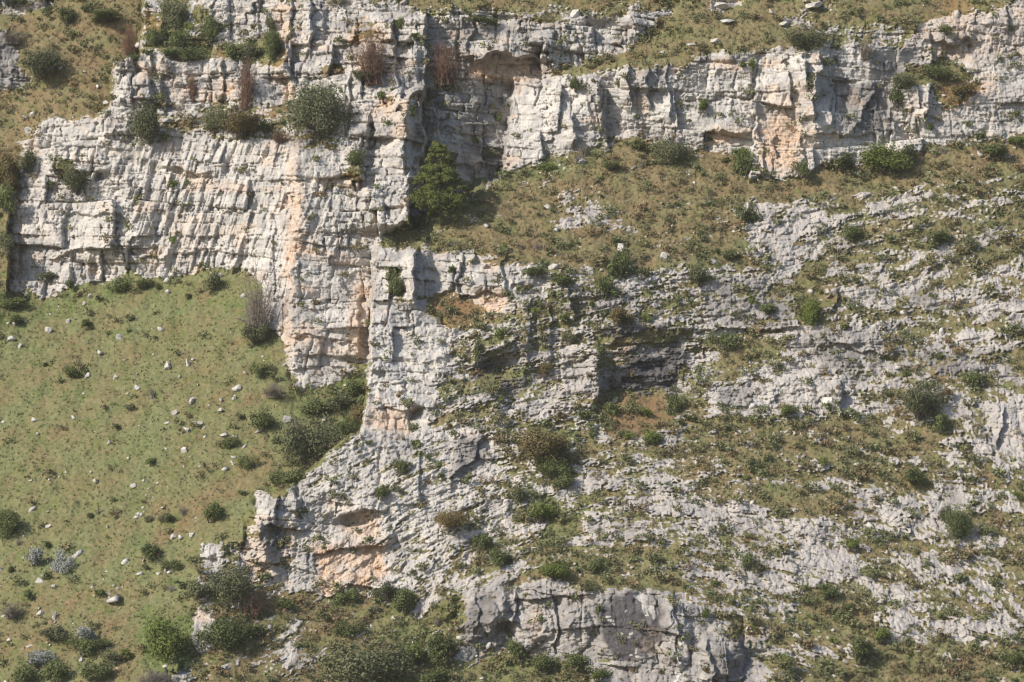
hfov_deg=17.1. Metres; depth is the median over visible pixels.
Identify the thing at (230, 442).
shrub
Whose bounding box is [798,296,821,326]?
shrub
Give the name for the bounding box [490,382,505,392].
shrub
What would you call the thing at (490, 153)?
shrub
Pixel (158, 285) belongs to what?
shrub
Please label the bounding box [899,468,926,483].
shrub
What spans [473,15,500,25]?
shrub
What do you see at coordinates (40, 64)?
shrub
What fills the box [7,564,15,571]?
shrub
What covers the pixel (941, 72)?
shrub
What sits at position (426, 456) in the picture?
shrub
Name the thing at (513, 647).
shrub
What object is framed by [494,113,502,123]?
shrub
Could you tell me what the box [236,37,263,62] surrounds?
shrub
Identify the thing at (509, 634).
shrub
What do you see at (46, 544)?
shrub
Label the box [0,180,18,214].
shrub
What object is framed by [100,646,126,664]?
shrub
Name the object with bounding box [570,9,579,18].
boulder
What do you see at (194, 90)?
bare shrub
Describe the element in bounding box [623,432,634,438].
shrub
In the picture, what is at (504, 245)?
shrub
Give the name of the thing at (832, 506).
scrub
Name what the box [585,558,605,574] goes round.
shrub
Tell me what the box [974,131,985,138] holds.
shrub
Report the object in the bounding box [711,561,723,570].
shrub
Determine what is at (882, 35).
hillside
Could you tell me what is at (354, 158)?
shrub
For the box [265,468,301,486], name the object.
shrub
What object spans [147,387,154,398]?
boulder
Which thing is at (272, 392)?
bare shrub
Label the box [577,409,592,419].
shrub
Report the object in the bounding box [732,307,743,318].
shrub
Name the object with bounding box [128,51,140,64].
shrub
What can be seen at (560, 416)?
shrub
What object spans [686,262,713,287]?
shrub
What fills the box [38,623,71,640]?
shrub
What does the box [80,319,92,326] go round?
shrub
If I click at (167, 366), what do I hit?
boulder
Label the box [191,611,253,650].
shrub
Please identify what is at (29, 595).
shrub
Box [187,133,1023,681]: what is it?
brown ledge
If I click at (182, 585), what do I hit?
shrub
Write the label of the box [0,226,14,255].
shrub
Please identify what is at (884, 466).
dry grass
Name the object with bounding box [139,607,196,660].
shrub
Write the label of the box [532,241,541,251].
bare shrub
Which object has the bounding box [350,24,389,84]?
bare shrub
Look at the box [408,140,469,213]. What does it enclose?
pine tree
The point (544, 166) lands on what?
shrub
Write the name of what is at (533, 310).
shrub
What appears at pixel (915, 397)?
shrub
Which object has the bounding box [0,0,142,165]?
distant hillside
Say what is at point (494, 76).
cliff
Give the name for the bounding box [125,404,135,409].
shrub
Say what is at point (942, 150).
bare shrub
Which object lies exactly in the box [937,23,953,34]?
shrub
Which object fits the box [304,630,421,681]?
shrub
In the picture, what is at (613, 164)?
shrub
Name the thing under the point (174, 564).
shrub
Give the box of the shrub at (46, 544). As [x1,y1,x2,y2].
[43,541,51,547]
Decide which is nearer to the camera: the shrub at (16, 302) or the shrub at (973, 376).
the shrub at (973, 376)
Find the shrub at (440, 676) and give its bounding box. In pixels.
[419,668,451,681]
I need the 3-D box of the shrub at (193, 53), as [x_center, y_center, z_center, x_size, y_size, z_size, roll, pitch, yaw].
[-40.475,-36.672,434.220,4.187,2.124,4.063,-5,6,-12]
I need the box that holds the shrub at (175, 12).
[156,0,188,31]
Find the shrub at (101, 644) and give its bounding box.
[90,637,110,649]
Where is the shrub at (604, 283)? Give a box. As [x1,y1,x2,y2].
[594,273,617,301]
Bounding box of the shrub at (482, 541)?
[468,530,493,553]
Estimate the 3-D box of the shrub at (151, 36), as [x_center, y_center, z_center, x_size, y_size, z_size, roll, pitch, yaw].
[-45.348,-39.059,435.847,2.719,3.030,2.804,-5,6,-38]
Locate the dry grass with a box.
[0,0,1023,681]
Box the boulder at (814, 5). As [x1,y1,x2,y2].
[805,1,823,7]
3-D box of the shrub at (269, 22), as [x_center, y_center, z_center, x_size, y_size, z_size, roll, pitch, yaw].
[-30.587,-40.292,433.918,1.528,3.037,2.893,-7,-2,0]
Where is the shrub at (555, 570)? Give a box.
[536,561,574,578]
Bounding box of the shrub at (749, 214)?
[734,201,760,223]
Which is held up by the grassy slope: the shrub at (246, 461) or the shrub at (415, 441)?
the shrub at (246, 461)
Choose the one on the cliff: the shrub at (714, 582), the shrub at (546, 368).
the shrub at (546, 368)
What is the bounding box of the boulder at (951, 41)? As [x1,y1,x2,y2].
[947,38,954,44]
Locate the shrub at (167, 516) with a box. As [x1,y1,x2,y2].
[158,512,176,522]
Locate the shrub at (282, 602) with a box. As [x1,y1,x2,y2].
[275,596,296,608]
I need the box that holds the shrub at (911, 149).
[897,141,915,168]
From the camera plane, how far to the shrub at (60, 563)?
383.59 m
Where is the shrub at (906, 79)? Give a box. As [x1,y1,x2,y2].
[888,70,914,86]
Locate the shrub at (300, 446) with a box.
[274,405,344,468]
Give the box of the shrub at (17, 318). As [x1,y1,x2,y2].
[8,313,26,324]
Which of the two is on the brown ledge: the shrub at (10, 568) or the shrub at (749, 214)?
the shrub at (749, 214)
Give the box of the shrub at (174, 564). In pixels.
[158,559,182,569]
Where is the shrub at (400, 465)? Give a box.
[389,457,406,473]
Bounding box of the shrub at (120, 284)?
[108,273,137,292]
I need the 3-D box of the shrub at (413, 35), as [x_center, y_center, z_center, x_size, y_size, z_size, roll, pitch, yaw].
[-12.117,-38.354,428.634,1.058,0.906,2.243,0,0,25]
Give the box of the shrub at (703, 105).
[697,98,707,115]
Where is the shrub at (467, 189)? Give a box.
[461,187,470,192]
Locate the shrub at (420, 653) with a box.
[400,641,425,664]
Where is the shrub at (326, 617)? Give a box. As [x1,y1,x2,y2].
[322,612,329,622]
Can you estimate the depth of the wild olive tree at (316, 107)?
419.98 m
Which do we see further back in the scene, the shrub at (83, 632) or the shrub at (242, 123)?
the shrub at (242, 123)
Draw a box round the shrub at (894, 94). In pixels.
[886,85,904,108]
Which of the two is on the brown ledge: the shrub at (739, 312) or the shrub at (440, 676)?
the shrub at (440, 676)
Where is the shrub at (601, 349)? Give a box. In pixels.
[596,345,606,355]
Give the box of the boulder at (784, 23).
[779,21,786,25]
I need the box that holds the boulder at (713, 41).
[710,38,719,43]
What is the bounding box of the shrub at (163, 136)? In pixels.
[160,131,169,140]
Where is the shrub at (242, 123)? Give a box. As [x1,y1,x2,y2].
[217,105,264,139]
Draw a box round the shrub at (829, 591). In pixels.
[817,581,839,600]
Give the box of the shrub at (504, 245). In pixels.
[498,241,507,247]
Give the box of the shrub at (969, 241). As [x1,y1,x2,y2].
[958,234,980,248]
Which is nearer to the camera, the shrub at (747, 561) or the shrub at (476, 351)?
the shrub at (747, 561)
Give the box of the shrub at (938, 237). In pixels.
[925,227,951,244]
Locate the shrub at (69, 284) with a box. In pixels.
[65,278,73,289]
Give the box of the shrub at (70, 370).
[61,364,80,378]
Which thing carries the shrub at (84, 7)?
on the distant hillside at (12, 77)
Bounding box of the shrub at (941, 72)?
[925,64,953,80]
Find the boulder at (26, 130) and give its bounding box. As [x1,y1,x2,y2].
[24,127,30,135]
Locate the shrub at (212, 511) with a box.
[202,499,226,522]
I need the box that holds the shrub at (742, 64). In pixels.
[739,61,745,66]
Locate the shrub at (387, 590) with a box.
[371,578,397,602]
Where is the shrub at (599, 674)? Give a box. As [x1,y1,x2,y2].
[590,669,611,681]
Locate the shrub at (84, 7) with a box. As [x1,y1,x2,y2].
[80,4,90,10]
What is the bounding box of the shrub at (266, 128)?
[257,117,273,136]
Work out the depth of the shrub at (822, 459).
388.42 m
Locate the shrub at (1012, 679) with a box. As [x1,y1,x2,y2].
[1010,677,1017,681]
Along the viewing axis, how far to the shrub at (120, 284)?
421.78 m
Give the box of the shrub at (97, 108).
[92,104,101,113]
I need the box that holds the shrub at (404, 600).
[391,584,417,615]
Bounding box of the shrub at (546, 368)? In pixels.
[537,362,555,377]
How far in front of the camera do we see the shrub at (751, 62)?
426.82 m
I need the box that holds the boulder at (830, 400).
[822,397,840,408]
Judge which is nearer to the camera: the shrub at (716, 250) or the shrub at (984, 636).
the shrub at (984, 636)
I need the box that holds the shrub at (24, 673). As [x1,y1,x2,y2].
[8,661,38,681]
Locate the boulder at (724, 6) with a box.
[713,2,735,10]
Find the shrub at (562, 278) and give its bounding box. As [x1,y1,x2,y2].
[550,272,574,286]
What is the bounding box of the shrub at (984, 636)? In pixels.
[972,634,988,639]
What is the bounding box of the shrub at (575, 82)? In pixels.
[569,75,581,92]
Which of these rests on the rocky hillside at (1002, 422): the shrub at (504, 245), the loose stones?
the loose stones
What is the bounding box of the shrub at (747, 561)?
[739,550,756,570]
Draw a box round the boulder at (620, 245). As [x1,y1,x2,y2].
[617,243,623,250]
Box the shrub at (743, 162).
[732,150,758,178]
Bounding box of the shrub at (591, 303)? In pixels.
[588,300,594,307]
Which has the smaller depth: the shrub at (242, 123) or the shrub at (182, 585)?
the shrub at (182, 585)
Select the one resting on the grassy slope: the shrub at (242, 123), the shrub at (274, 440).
the shrub at (274, 440)
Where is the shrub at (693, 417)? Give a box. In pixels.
[688,414,696,420]
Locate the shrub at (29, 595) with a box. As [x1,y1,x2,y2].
[23,588,33,599]
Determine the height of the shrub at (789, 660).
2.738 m
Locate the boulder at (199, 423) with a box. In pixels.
[192,421,202,426]
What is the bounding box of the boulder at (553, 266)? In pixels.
[548,263,559,269]
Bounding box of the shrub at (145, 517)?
[144,515,153,521]
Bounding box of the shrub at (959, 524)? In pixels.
[945,502,977,541]
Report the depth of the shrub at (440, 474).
386.26 m
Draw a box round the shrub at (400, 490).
[395,488,404,494]
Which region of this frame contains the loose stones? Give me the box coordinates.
[0,0,1023,681]
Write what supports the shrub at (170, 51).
on the cliff
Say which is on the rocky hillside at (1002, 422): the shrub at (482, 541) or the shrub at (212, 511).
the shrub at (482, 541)
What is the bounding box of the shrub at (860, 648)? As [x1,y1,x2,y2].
[844,636,878,658]
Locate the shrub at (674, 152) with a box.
[647,131,691,165]
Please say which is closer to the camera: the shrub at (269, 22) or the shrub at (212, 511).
the shrub at (212, 511)
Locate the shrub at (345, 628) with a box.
[331,617,363,637]
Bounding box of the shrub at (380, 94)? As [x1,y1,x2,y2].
[376,90,386,98]
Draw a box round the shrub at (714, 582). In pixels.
[708,579,718,586]
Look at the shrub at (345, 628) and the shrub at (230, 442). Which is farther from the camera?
the shrub at (230, 442)
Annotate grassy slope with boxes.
[0,181,367,681]
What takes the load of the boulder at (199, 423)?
on the grassy slope
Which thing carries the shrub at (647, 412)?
on the rocky hillside at (1002, 422)
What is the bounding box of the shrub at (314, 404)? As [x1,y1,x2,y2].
[303,397,330,415]
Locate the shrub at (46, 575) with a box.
[41,571,52,580]
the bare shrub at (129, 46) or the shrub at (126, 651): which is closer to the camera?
the shrub at (126, 651)
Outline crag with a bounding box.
[414,580,770,681]
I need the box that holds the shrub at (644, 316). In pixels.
[641,313,651,321]
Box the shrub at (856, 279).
[852,276,864,283]
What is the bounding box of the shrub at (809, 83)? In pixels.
[804,79,813,90]
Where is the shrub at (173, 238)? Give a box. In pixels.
[168,235,176,243]
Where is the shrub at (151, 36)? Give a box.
[145,25,166,46]
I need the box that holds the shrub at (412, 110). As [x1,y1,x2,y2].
[409,104,415,115]
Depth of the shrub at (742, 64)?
426.50 m
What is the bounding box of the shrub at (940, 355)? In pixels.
[932,352,942,359]
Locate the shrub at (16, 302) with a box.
[0,295,28,309]
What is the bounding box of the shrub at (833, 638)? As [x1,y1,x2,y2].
[828,636,837,643]
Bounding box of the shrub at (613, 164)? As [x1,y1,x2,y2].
[604,160,619,170]
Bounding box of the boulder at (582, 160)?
[578,158,585,163]
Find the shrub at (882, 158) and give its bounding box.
[850,135,915,173]
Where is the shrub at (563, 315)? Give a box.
[559,312,568,322]
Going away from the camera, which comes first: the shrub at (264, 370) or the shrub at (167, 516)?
the shrub at (167, 516)
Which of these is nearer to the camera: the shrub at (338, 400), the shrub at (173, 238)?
the shrub at (338, 400)
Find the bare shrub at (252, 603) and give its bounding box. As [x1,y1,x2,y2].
[241,584,265,620]
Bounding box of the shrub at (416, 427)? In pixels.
[408,423,418,432]
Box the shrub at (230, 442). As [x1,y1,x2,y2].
[222,434,238,449]
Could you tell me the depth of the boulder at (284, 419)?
397.48 m
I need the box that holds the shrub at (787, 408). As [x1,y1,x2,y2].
[780,403,797,417]
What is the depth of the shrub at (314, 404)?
398.32 m
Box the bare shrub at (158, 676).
[132,664,179,681]
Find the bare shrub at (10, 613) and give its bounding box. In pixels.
[0,601,30,617]
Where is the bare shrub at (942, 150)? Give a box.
[940,144,947,153]
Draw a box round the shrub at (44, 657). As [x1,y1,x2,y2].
[27,649,59,666]
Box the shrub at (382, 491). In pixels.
[373,484,390,499]
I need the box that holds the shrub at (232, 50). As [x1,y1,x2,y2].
[224,41,242,61]
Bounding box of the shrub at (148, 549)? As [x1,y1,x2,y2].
[139,541,161,560]
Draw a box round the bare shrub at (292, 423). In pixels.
[285,415,301,434]
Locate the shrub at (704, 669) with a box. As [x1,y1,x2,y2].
[701,663,710,672]
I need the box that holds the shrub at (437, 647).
[422,629,457,665]
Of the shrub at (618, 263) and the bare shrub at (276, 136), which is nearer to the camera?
the shrub at (618, 263)
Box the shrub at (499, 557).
[485,547,511,566]
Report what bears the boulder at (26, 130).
on the distant hillside at (12, 77)
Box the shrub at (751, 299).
[748,294,756,302]
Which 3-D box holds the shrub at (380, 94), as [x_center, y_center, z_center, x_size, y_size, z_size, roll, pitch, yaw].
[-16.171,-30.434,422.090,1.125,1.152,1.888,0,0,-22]
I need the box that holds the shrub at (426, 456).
[424,453,432,458]
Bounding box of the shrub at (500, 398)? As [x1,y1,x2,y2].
[495,395,505,402]
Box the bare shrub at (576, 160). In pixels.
[574,155,584,163]
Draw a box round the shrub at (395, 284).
[388,274,404,296]
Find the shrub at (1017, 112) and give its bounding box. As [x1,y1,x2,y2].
[1010,110,1022,115]
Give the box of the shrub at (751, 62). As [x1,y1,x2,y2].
[747,58,755,68]
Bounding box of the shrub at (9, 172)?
[0,141,19,193]
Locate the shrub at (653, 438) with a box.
[642,429,663,444]
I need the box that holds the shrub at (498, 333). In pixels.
[494,328,503,337]
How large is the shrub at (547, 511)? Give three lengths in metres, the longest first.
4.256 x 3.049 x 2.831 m
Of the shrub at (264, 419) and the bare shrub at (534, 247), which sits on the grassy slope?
the shrub at (264, 419)
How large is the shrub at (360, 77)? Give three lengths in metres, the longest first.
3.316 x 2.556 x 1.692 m
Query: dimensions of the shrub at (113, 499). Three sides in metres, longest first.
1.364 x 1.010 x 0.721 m
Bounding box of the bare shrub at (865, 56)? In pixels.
[858,38,876,59]
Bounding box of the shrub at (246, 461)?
[236,454,259,469]
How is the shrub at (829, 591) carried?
on the rocky hillside at (1002, 422)
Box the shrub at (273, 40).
[262,27,282,62]
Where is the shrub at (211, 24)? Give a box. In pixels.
[203,10,222,43]
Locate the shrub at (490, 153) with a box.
[482,147,496,158]
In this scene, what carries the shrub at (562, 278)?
on the cliff
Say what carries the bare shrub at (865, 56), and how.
on the hillside at (882, 35)
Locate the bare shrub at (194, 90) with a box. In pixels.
[186,71,198,102]
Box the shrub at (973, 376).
[959,370,983,383]
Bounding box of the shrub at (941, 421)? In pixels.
[929,410,952,429]
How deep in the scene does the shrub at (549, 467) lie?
386.37 m
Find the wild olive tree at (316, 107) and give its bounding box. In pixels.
[270,75,358,144]
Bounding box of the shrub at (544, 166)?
[536,162,558,172]
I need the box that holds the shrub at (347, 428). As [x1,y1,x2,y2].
[337,418,359,435]
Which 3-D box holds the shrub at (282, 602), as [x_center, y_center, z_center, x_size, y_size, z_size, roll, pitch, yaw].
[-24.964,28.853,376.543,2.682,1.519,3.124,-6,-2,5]
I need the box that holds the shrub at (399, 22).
[395,16,403,29]
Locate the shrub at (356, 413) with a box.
[346,404,363,421]
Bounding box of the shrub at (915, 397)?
[892,377,951,420]
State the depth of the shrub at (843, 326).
403.10 m
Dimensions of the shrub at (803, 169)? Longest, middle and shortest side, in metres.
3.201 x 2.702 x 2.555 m
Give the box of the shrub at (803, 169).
[788,157,810,177]
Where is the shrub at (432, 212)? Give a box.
[426,207,437,218]
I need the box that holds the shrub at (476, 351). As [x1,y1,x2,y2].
[473,337,481,364]
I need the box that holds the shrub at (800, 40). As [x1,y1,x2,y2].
[779,24,830,50]
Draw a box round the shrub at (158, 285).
[154,282,160,288]
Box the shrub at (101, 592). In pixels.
[95,589,105,595]
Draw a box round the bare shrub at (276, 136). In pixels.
[268,126,290,145]
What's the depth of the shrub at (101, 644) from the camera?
370.89 m
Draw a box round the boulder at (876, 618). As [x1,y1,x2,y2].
[874,616,880,621]
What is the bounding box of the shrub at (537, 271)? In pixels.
[521,265,549,277]
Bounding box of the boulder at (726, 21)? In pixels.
[720,19,733,23]
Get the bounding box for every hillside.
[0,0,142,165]
[18,2,1023,681]
[159,0,1016,75]
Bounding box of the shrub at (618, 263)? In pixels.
[604,243,636,279]
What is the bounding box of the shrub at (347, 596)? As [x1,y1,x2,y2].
[329,587,360,606]
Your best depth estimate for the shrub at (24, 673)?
368.80 m
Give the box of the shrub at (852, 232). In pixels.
[841,223,864,242]
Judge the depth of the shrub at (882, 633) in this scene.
369.05 m
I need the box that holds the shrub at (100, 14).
[88,7,123,21]
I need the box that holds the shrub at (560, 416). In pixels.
[557,410,567,419]
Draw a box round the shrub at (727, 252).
[723,247,738,259]
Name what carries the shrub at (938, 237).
on the rocky hillside at (1002, 422)
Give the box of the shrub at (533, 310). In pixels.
[528,306,536,313]
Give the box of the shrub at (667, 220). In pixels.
[664,215,675,223]
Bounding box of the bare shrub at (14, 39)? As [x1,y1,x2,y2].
[0,29,33,44]
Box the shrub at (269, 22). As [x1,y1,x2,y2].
[265,13,275,30]
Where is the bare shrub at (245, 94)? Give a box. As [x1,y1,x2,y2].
[232,53,258,109]
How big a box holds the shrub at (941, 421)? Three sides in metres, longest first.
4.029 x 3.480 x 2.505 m
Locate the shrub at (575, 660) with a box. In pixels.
[563,653,588,670]
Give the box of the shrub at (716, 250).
[713,247,720,252]
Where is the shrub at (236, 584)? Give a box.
[205,561,260,607]
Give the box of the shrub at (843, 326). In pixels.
[840,323,849,329]
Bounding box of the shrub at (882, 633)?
[873,626,892,644]
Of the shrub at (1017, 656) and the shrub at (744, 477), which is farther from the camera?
the shrub at (744, 477)
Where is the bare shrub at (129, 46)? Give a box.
[120,20,137,56]
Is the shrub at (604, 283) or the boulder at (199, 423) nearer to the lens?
the boulder at (199, 423)
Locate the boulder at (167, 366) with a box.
[164,361,170,369]
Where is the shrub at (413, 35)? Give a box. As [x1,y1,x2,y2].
[408,32,420,37]
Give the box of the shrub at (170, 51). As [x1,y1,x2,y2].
[159,46,180,57]
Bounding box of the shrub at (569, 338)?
[561,329,576,344]
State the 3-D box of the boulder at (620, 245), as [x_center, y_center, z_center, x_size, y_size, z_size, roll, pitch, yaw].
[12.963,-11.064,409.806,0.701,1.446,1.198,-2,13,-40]
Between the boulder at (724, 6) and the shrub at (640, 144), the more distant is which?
the boulder at (724, 6)
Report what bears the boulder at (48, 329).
on the grassy slope
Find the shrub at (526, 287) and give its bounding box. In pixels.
[518,284,531,291]
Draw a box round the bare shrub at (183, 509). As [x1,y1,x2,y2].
[180,506,186,515]
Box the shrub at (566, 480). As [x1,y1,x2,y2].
[549,470,577,489]
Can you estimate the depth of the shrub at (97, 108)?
434.45 m
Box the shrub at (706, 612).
[701,608,710,617]
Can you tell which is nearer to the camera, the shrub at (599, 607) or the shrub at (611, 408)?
the shrub at (599, 607)
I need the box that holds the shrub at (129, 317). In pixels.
[124,314,134,320]
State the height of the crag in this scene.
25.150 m
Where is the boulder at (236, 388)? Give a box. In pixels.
[232,385,240,391]
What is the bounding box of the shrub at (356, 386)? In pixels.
[344,377,365,396]
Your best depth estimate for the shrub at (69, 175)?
428.40 m
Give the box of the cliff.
[6,0,1023,681]
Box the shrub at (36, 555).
[25,546,44,566]
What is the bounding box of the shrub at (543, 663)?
[528,652,560,674]
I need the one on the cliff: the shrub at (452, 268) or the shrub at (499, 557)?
the shrub at (452, 268)
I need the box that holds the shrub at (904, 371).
[901,369,911,376]
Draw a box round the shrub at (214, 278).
[200,267,222,291]
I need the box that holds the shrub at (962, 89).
[948,82,981,97]
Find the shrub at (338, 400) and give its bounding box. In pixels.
[324,391,353,411]
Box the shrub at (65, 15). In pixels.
[56,6,77,25]
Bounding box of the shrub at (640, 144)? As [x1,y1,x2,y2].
[629,138,647,151]
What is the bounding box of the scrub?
[0,0,1023,681]
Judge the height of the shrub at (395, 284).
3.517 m
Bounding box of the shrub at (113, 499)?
[106,496,117,502]
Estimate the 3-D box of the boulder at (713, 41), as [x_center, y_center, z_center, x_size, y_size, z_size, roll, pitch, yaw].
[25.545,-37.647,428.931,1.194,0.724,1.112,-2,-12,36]
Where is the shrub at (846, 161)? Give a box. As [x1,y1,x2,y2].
[836,151,856,171]
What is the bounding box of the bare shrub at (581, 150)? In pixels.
[578,141,588,155]
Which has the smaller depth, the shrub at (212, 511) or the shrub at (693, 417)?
the shrub at (212, 511)
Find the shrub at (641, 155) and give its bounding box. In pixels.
[636,152,646,157]
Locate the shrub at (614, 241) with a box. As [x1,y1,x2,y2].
[611,236,620,246]
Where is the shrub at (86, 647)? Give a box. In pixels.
[62,635,96,656]
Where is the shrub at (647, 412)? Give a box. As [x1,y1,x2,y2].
[640,408,655,416]
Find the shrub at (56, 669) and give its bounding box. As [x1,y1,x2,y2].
[37,658,70,681]
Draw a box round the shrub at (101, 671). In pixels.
[77,659,116,681]
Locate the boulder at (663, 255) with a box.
[660,252,667,259]
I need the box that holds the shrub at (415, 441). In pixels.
[410,439,421,446]
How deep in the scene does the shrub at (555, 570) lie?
373.70 m
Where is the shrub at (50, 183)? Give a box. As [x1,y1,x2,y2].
[47,180,55,186]
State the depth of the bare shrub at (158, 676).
363.89 m
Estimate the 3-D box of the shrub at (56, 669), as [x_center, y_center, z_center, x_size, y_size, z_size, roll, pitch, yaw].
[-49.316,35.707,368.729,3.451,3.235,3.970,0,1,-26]
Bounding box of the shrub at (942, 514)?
[938,501,953,522]
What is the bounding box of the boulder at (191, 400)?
[188,397,194,404]
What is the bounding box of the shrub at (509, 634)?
[505,630,512,638]
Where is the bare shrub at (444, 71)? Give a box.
[424,40,467,88]
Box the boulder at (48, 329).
[45,327,51,332]
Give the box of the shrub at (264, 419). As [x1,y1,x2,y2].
[248,411,276,430]
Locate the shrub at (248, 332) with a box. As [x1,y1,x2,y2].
[239,323,274,344]
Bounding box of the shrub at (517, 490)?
[510,479,528,505]
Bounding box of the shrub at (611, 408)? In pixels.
[602,400,619,415]
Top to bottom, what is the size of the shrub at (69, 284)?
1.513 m
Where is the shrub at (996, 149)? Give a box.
[980,141,1010,157]
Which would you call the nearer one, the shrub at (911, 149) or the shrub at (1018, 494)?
the shrub at (1018, 494)
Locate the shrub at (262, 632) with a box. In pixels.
[244,622,267,639]
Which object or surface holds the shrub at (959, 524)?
on the rocky hillside at (1002, 422)
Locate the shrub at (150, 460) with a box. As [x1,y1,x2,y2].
[145,458,155,463]
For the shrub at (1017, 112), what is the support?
on the cliff
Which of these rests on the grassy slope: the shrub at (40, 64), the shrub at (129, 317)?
the shrub at (129, 317)
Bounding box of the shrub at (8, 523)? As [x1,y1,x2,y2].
[0,505,20,540]
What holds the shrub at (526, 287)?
on the cliff
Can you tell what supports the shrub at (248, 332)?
on the grassy slope
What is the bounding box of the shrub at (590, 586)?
[581,579,599,591]
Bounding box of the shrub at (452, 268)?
[447,264,455,273]
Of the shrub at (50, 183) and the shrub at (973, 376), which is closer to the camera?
the shrub at (973, 376)
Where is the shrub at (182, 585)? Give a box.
[176,579,189,589]
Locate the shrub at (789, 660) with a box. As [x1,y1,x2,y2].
[771,651,795,671]
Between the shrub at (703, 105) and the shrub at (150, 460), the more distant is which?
the shrub at (703, 105)
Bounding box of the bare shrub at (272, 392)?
[260,382,287,397]
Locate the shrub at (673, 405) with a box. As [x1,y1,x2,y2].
[665,390,688,415]
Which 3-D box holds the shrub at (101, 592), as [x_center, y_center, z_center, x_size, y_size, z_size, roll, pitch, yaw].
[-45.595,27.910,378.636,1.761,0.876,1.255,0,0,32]
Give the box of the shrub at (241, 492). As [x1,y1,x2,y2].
[237,490,246,494]
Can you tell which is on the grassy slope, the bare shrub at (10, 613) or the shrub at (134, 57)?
the bare shrub at (10, 613)
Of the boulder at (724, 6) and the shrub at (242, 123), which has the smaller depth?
the shrub at (242, 123)
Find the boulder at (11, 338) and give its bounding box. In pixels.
[8,336,15,340]
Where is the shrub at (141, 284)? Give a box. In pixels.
[134,278,155,289]
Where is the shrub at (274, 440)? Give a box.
[267,434,280,443]
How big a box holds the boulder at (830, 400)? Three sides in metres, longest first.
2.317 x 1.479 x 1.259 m
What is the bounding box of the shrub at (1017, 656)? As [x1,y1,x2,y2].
[1003,650,1023,669]
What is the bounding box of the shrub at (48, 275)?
[33,270,59,282]
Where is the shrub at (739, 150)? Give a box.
[730,146,750,156]
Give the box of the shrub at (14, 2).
[3,0,26,7]
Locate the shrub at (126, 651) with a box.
[119,647,134,657]
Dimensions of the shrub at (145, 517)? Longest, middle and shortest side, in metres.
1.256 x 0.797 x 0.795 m
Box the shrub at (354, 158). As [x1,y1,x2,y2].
[346,145,365,166]
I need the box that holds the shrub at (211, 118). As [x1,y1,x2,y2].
[198,98,229,135]
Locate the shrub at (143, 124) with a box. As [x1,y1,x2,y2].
[127,98,163,143]
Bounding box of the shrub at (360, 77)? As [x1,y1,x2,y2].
[350,69,372,81]
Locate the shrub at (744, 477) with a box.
[740,475,750,479]
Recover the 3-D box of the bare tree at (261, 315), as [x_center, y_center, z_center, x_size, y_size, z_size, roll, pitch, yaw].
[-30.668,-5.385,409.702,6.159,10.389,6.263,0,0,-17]
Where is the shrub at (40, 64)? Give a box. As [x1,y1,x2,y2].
[17,41,67,79]
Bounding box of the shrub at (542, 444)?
[510,423,570,466]
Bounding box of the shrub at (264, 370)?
[249,361,275,379]
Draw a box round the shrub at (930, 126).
[927,123,933,129]
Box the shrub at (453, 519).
[429,506,470,529]
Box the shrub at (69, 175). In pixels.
[55,159,96,194]
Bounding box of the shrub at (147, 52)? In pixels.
[141,48,154,54]
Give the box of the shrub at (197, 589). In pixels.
[185,576,208,602]
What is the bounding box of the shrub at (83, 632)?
[74,625,97,639]
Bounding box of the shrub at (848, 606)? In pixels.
[841,603,853,608]
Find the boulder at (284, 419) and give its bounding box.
[282,415,290,422]
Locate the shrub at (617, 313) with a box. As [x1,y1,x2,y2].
[610,305,636,326]
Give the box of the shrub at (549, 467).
[530,453,572,475]
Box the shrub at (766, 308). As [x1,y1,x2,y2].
[759,302,778,314]
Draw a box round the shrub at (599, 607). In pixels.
[596,604,602,614]
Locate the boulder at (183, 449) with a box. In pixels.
[181,447,186,452]
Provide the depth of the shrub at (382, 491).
384.10 m
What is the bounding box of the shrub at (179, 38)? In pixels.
[167,28,193,50]
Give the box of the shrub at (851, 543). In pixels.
[838,537,862,550]
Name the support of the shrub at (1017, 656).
on the rocky hillside at (1002, 422)
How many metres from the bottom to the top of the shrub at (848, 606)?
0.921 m
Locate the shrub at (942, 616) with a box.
[937,613,945,619]
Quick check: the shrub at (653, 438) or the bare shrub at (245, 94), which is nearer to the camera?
the shrub at (653, 438)
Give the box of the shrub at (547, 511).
[529,502,560,523]
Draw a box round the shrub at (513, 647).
[505,637,524,657]
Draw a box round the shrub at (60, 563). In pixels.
[46,547,74,574]
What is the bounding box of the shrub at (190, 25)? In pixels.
[184,21,194,29]
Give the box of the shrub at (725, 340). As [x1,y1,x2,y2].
[705,330,737,349]
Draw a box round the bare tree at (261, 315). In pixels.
[232,254,281,337]
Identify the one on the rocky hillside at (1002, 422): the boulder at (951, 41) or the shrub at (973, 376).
the shrub at (973, 376)
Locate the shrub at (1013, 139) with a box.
[1007,135,1023,146]
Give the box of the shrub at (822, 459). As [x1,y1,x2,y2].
[818,456,828,466]
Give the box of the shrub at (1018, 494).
[1012,491,1023,498]
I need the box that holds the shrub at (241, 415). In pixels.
[235,412,244,418]
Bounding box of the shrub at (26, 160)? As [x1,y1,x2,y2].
[14,144,35,173]
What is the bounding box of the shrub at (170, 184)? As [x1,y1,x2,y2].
[166,178,179,188]
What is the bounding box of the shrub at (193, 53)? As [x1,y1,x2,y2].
[179,45,207,60]
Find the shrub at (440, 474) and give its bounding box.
[437,472,443,477]
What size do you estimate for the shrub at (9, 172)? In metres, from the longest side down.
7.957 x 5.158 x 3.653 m
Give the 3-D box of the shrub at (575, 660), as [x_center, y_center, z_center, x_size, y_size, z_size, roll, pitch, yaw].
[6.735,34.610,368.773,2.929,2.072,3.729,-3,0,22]

